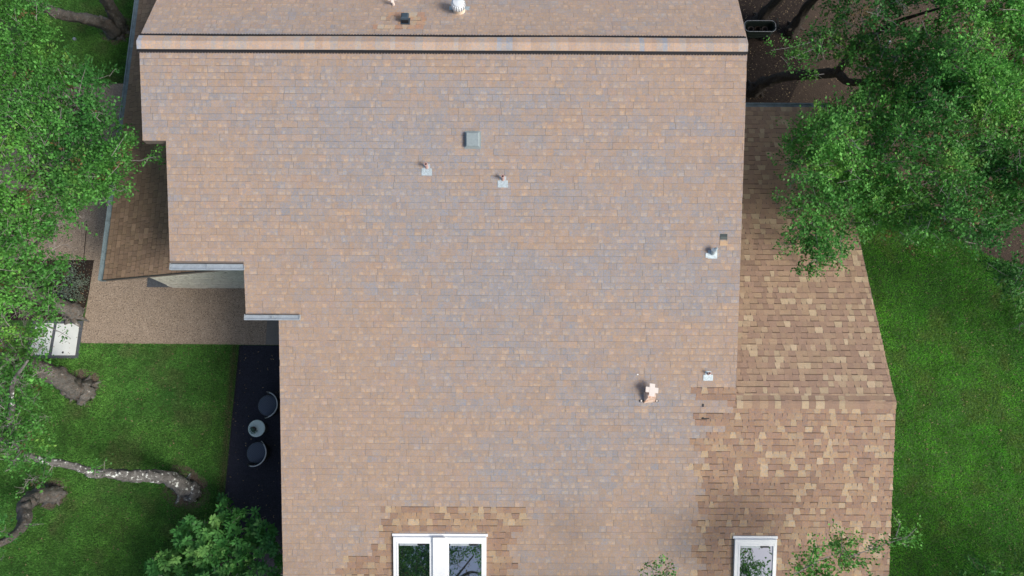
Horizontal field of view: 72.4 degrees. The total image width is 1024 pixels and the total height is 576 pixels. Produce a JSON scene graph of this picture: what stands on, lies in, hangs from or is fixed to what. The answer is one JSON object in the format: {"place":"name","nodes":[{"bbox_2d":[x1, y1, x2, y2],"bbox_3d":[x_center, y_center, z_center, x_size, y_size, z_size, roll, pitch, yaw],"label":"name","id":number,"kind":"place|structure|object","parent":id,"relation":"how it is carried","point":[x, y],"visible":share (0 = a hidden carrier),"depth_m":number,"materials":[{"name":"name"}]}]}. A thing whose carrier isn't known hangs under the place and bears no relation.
{"place":"outdoors","nodes":[
{"label":"outdoors","id":0,"kind":"place"},
{"bbox_2d":[0,83,278,344],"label":"path","id":1,"kind":"structure","parent":0,"point":[210,316],"depth_m":19.92,"materials":[{"name":"brown gravel"}]},
{"bbox_2d":[147,278,168,286],"bbox_3d":[-9.641,-0.590,20.140,1.678,0.001,1.168,0,78,0],"label":"gravel border","id":2,"kind":"object","parent":1,"relation":"on","point":[151,282],"visible":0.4,"depth_m":20.04,"materials":[{"name":"gravel"}]},
{"bbox_2d":[266,320,278,343],"bbox_3d":[-6.391,1.246,19.755,1.088,0.001,0.699,0,78,0],"label":"concrete apron","id":3,"kind":"object","parent":1,"relation":"on","point":[272,334],"visible":0.4,"depth_m":19.75,"materials":[{"name":"grey concrete"}]},
{"bbox_2d":[0,0,1023,575],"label":"lawn","id":4,"kind":"structure","parent":0,"point":[960,414],"depth_m":19.25,"materials":[{"name":"plant"}]},
{"bbox_2d":[0,484,68,560],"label":"oak tree","id":5,"kind":"object","parent":4,"relation":"on","point":[28,502],"visible":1,"depth_m":17.55,"materials":[{"name":"brown plant"}]},
{"bbox_2d":[0,260,93,319],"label":"mulch bed","id":6,"kind":"object","parent":4,"relation":"on","point":[88,264],"visible":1,"depth_m":20.04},
{"bbox_2d":[31,261,62,291],"bbox_3d":[-13.127,-0.281,19.772,1.051,0.617,1.160,0,78,0],"label":"yucca","id":7,"kind":"object","parent":6,"relation":"on","point":[50,285],"visible":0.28,"depth_m":19.86,"materials":[{"name":"plant"}]},
{"bbox_2d":[51,279,82,299],"bbox_3d":[-12.678,0.151,19.769,1.016,0.448,1.001,0,78,0],"label":"sage shrub","id":8,"kind":"object","parent":6,"relation":"on","point":[65,294],"visible":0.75,"depth_m":19.77,"materials":[{"name":"green plant"}]},
{"bbox_2d":[54,254,86,290],"bbox_3d":[-12.570,-0.425,19.893,1.040,0.445,1.026,33,80,7],"label":"sage shrub","id":9,"kind":"object","parent":6,"relation":"on","point":[73,273],"visible":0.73,"depth_m":19.90,"materials":[{"name":"green plant"}]},
{"bbox_2d":[65,272,91,291],"bbox_3d":[-12.280,-0.107,19.857,0.746,0.383,0.733,25,79,5],"label":"sage shrub","id":10,"kind":"object","parent":6,"relation":"on","point":[79,281],"visible":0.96,"depth_m":19.86,"materials":[{"name":"green plant"}]},
{"bbox_2d":[72,287,87,302],"bbox_3d":[-12.286,0.275,19.825,0.467,0.286,0.577,0,78,0],"label":"sage shrub","id":11,"kind":"object","parent":6,"relation":"on","point":[78,297],"visible":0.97,"depth_m":19.82,"materials":[{"name":"green plant"}]},
{"bbox_2d":[0,29,165,326],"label":"oak tree","id":12,"kind":"object","parent":6,"relation":"on","point":[76,166],"visible":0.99,"depth_m":15.27,"materials":[{"name":"green plant"}]},
{"bbox_2d":[0,276,102,414],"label":"oak tree","id":13,"kind":"object","parent":4,"relation":"on","point":[68,385],"visible":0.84,"depth_m":15.81,"materials":[{"name":"green plant"}]},
{"bbox_2d":[38,477,67,509],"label":"bare dirt","id":14,"kind":"structure","parent":4,"relation":"on","point":[50,505],"depth_m":18.89,"materials":[{"name":"brown soil"}]},
{"bbox_2d":[26,321,83,357],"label":"slate gravel","id":15,"kind":"structure","parent":4,"relation":"on","point":[50,355],"depth_m":19.68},
{"bbox_2d":[31,323,53,354],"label":"concrete slab","id":16,"kind":"structure","parent":15,"relation":"on","point":[43,338],"depth_m":19.68,"materials":[{"name":"white concrete"}]},
{"bbox_2d":[52,324,78,354],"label":"concrete slab","id":17,"kind":"structure","parent":15,"relation":"on","point":[65,348],"depth_m":19.68,"materials":[{"name":"concrete"}]},
{"bbox_2d":[71,369,105,407],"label":"bare dirt","id":18,"kind":"structure","parent":4,"relation":"on","point":[82,373],"depth_m":19.50,"materials":[{"name":"brown soil"}]},
{"bbox_2d":[0,353,201,503],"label":"oak tree","id":19,"kind":"object","parent":4,"relation":"on","point":[182,486],"visible":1,"depth_m":15.19,"materials":[{"name":"green plant"}]},
{"bbox_2d":[97,15,130,44],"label":"bare dirt","id":20,"kind":"structure","parent":4,"relation":"on","point":[118,41],"depth_m":21.69,"materials":[{"name":"brown soil"}]},
{"bbox_2d":[0,0,129,85],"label":"oak tree","id":21,"kind":"object","parent":20,"relation":"on","point":[113,26],"visible":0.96,"depth_m":16.42,"materials":[{"name":"green plant"}]},
{"bbox_2d":[160,465,210,508],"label":"bare dirt","id":22,"kind":"structure","parent":4,"relation":"on","point":[195,478],"depth_m":18.86,"materials":[{"name":"brown soil"}]},
{"bbox_2d":[143,492,282,575],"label":"leafy shrub","id":23,"kind":"object","parent":4,"relation":"on","point":[209,554],"visible":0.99,"depth_m":17.11,"materials":[{"name":"green plant"}]},
{"bbox_2d":[223,345,282,575],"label":"black gravel strip","id":24,"kind":"object","parent":4,"relation":"on","point":[249,492],"visible":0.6,"depth_m":19.11,"materials":[{"name":"black gravel"}]},
{"bbox_2d":[221,345,239,563],"bbox_3d":[-7.675,5.349,18.873,0.122,0.023,7.652,0,78,0],"label":"lawn edging","id":25,"kind":"object","parent":24,"relation":"on","point":[231,425],"visible":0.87,"depth_m":19.20,"materials":[{"name":"plastic"}]},
{"bbox_2d":[246,441,269,466],"bbox_3d":[-6.768,4.425,18.709,0.654,0.726,0.668,0,78,0],"label":"patio chair","id":26,"kind":"object","parent":24,"relation":"on","point":[257,453],"visible":1,"depth_m":18.66,"materials":[{"name":"wicker"}]},
{"bbox_2d":[248,420,268,436],"bbox_3d":[-6.837,3.806,18.962,0.450,0.490,0.450,0,78,0],"label":"side table","id":27,"kind":"object","parent":24,"relation":"on","point":[262,428],"visible":1,"depth_m":18.73,"materials":[{"name":"metal"}]},
{"bbox_2d":[249,426,257,433],"bbox_3d":[-6.883,3.789,18.631,0.240,0.164,0.209,0,78,0],"label":"potted plant","id":28,"kind":"object","parent":27,"relation":"on","point":[253,429],"visible":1,"depth_m":18.61,"materials":[{"name":"plant"}]},
{"bbox_2d":[258,391,279,417],"bbox_3d":[-6.548,3.183,18.974,0.653,0.726,0.653,-39,81,-8],"label":"patio chair","id":29,"kind":"object","parent":24,"relation":"on","point":[269,404],"visible":0.98,"depth_m":18.92,"materials":[{"name":"wicker"}]},
{"bbox_2d":[98,0,896,575],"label":"house","id":30,"kind":"structure","parent":4,"relation":"on","point":[526,286],"depth_m":15.22,"materials":[{"name":"brown tile"}]},
{"bbox_2d":[3,0,1023,575],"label":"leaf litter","id":31,"kind":"object","parent":4,"relation":"on","point":[267,368],"visible":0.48,"depth_m":19.54,"materials":[{"name":"brown plant"}]},
{"bbox_2d":[738,0,806,102],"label":"soil bed","id":32,"kind":"object","parent":4,"relation":"on","point":[765,65],"visible":0.07,"depth_m":21.56,"materials":[{"name":"brown soil"}]},
{"bbox_2d":[744,18,778,40],"bbox_3d":[7.498,-7.874,21.330,0.957,0.756,0.386,0,78,0],"label":"garden cart","id":33,"kind":"object","parent":32,"relation":"on","point":[770,25],"visible":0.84,"depth_m":21.27,"materials":[{"name":"grey metal"}]},
{"bbox_2d":[750,0,959,92],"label":"oak tree","id":34,"kind":"object","parent":32,"relation":"on","point":[869,42],"visible":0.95,"depth_m":16.24,"materials":[{"name":"green plant"}]},
{"bbox_2d":[746,7,1023,279],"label":"oak tree","id":35,"kind":"object","parent":32,"relation":"on","point":[963,147],"visible":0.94,"depth_m":15.01,"materials":[{"name":"green plant"}]},
{"bbox_2d":[784,0,1023,114],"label":"oak tree","id":36,"kind":"object","parent":32,"relation":"on","point":[992,14],"visible":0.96,"depth_m":15.00,"materials":[{"name":"green plant"}]},
{"bbox_2d":[639,506,927,575],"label":"oak tree","id":37,"kind":"object","parent":4,"relation":"on","point":[842,560],"visible":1,"depth_m":13.86,"materials":[{"name":"green plant"}]},
{"bbox_2d":[789,0,1023,264],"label":"bark mulch","id":38,"kind":"object","parent":4,"relation":"on","point":[821,86],"depth_m":21.40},
{"bbox_2d":[949,536,1023,575],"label":"oak tree","id":39,"kind":"object","parent":4,"relation":"on","point":[981,565],"visible":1,"depth_m":15.39,"materials":[{"name":"green plant"}]},
{"bbox_2d":[978,247,1023,332],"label":"oak tree","id":40,"kind":"object","parent":4,"relation":"on","point":[1008,289],"visible":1,"depth_m":15.51,"materials":[{"name":"green plant"}]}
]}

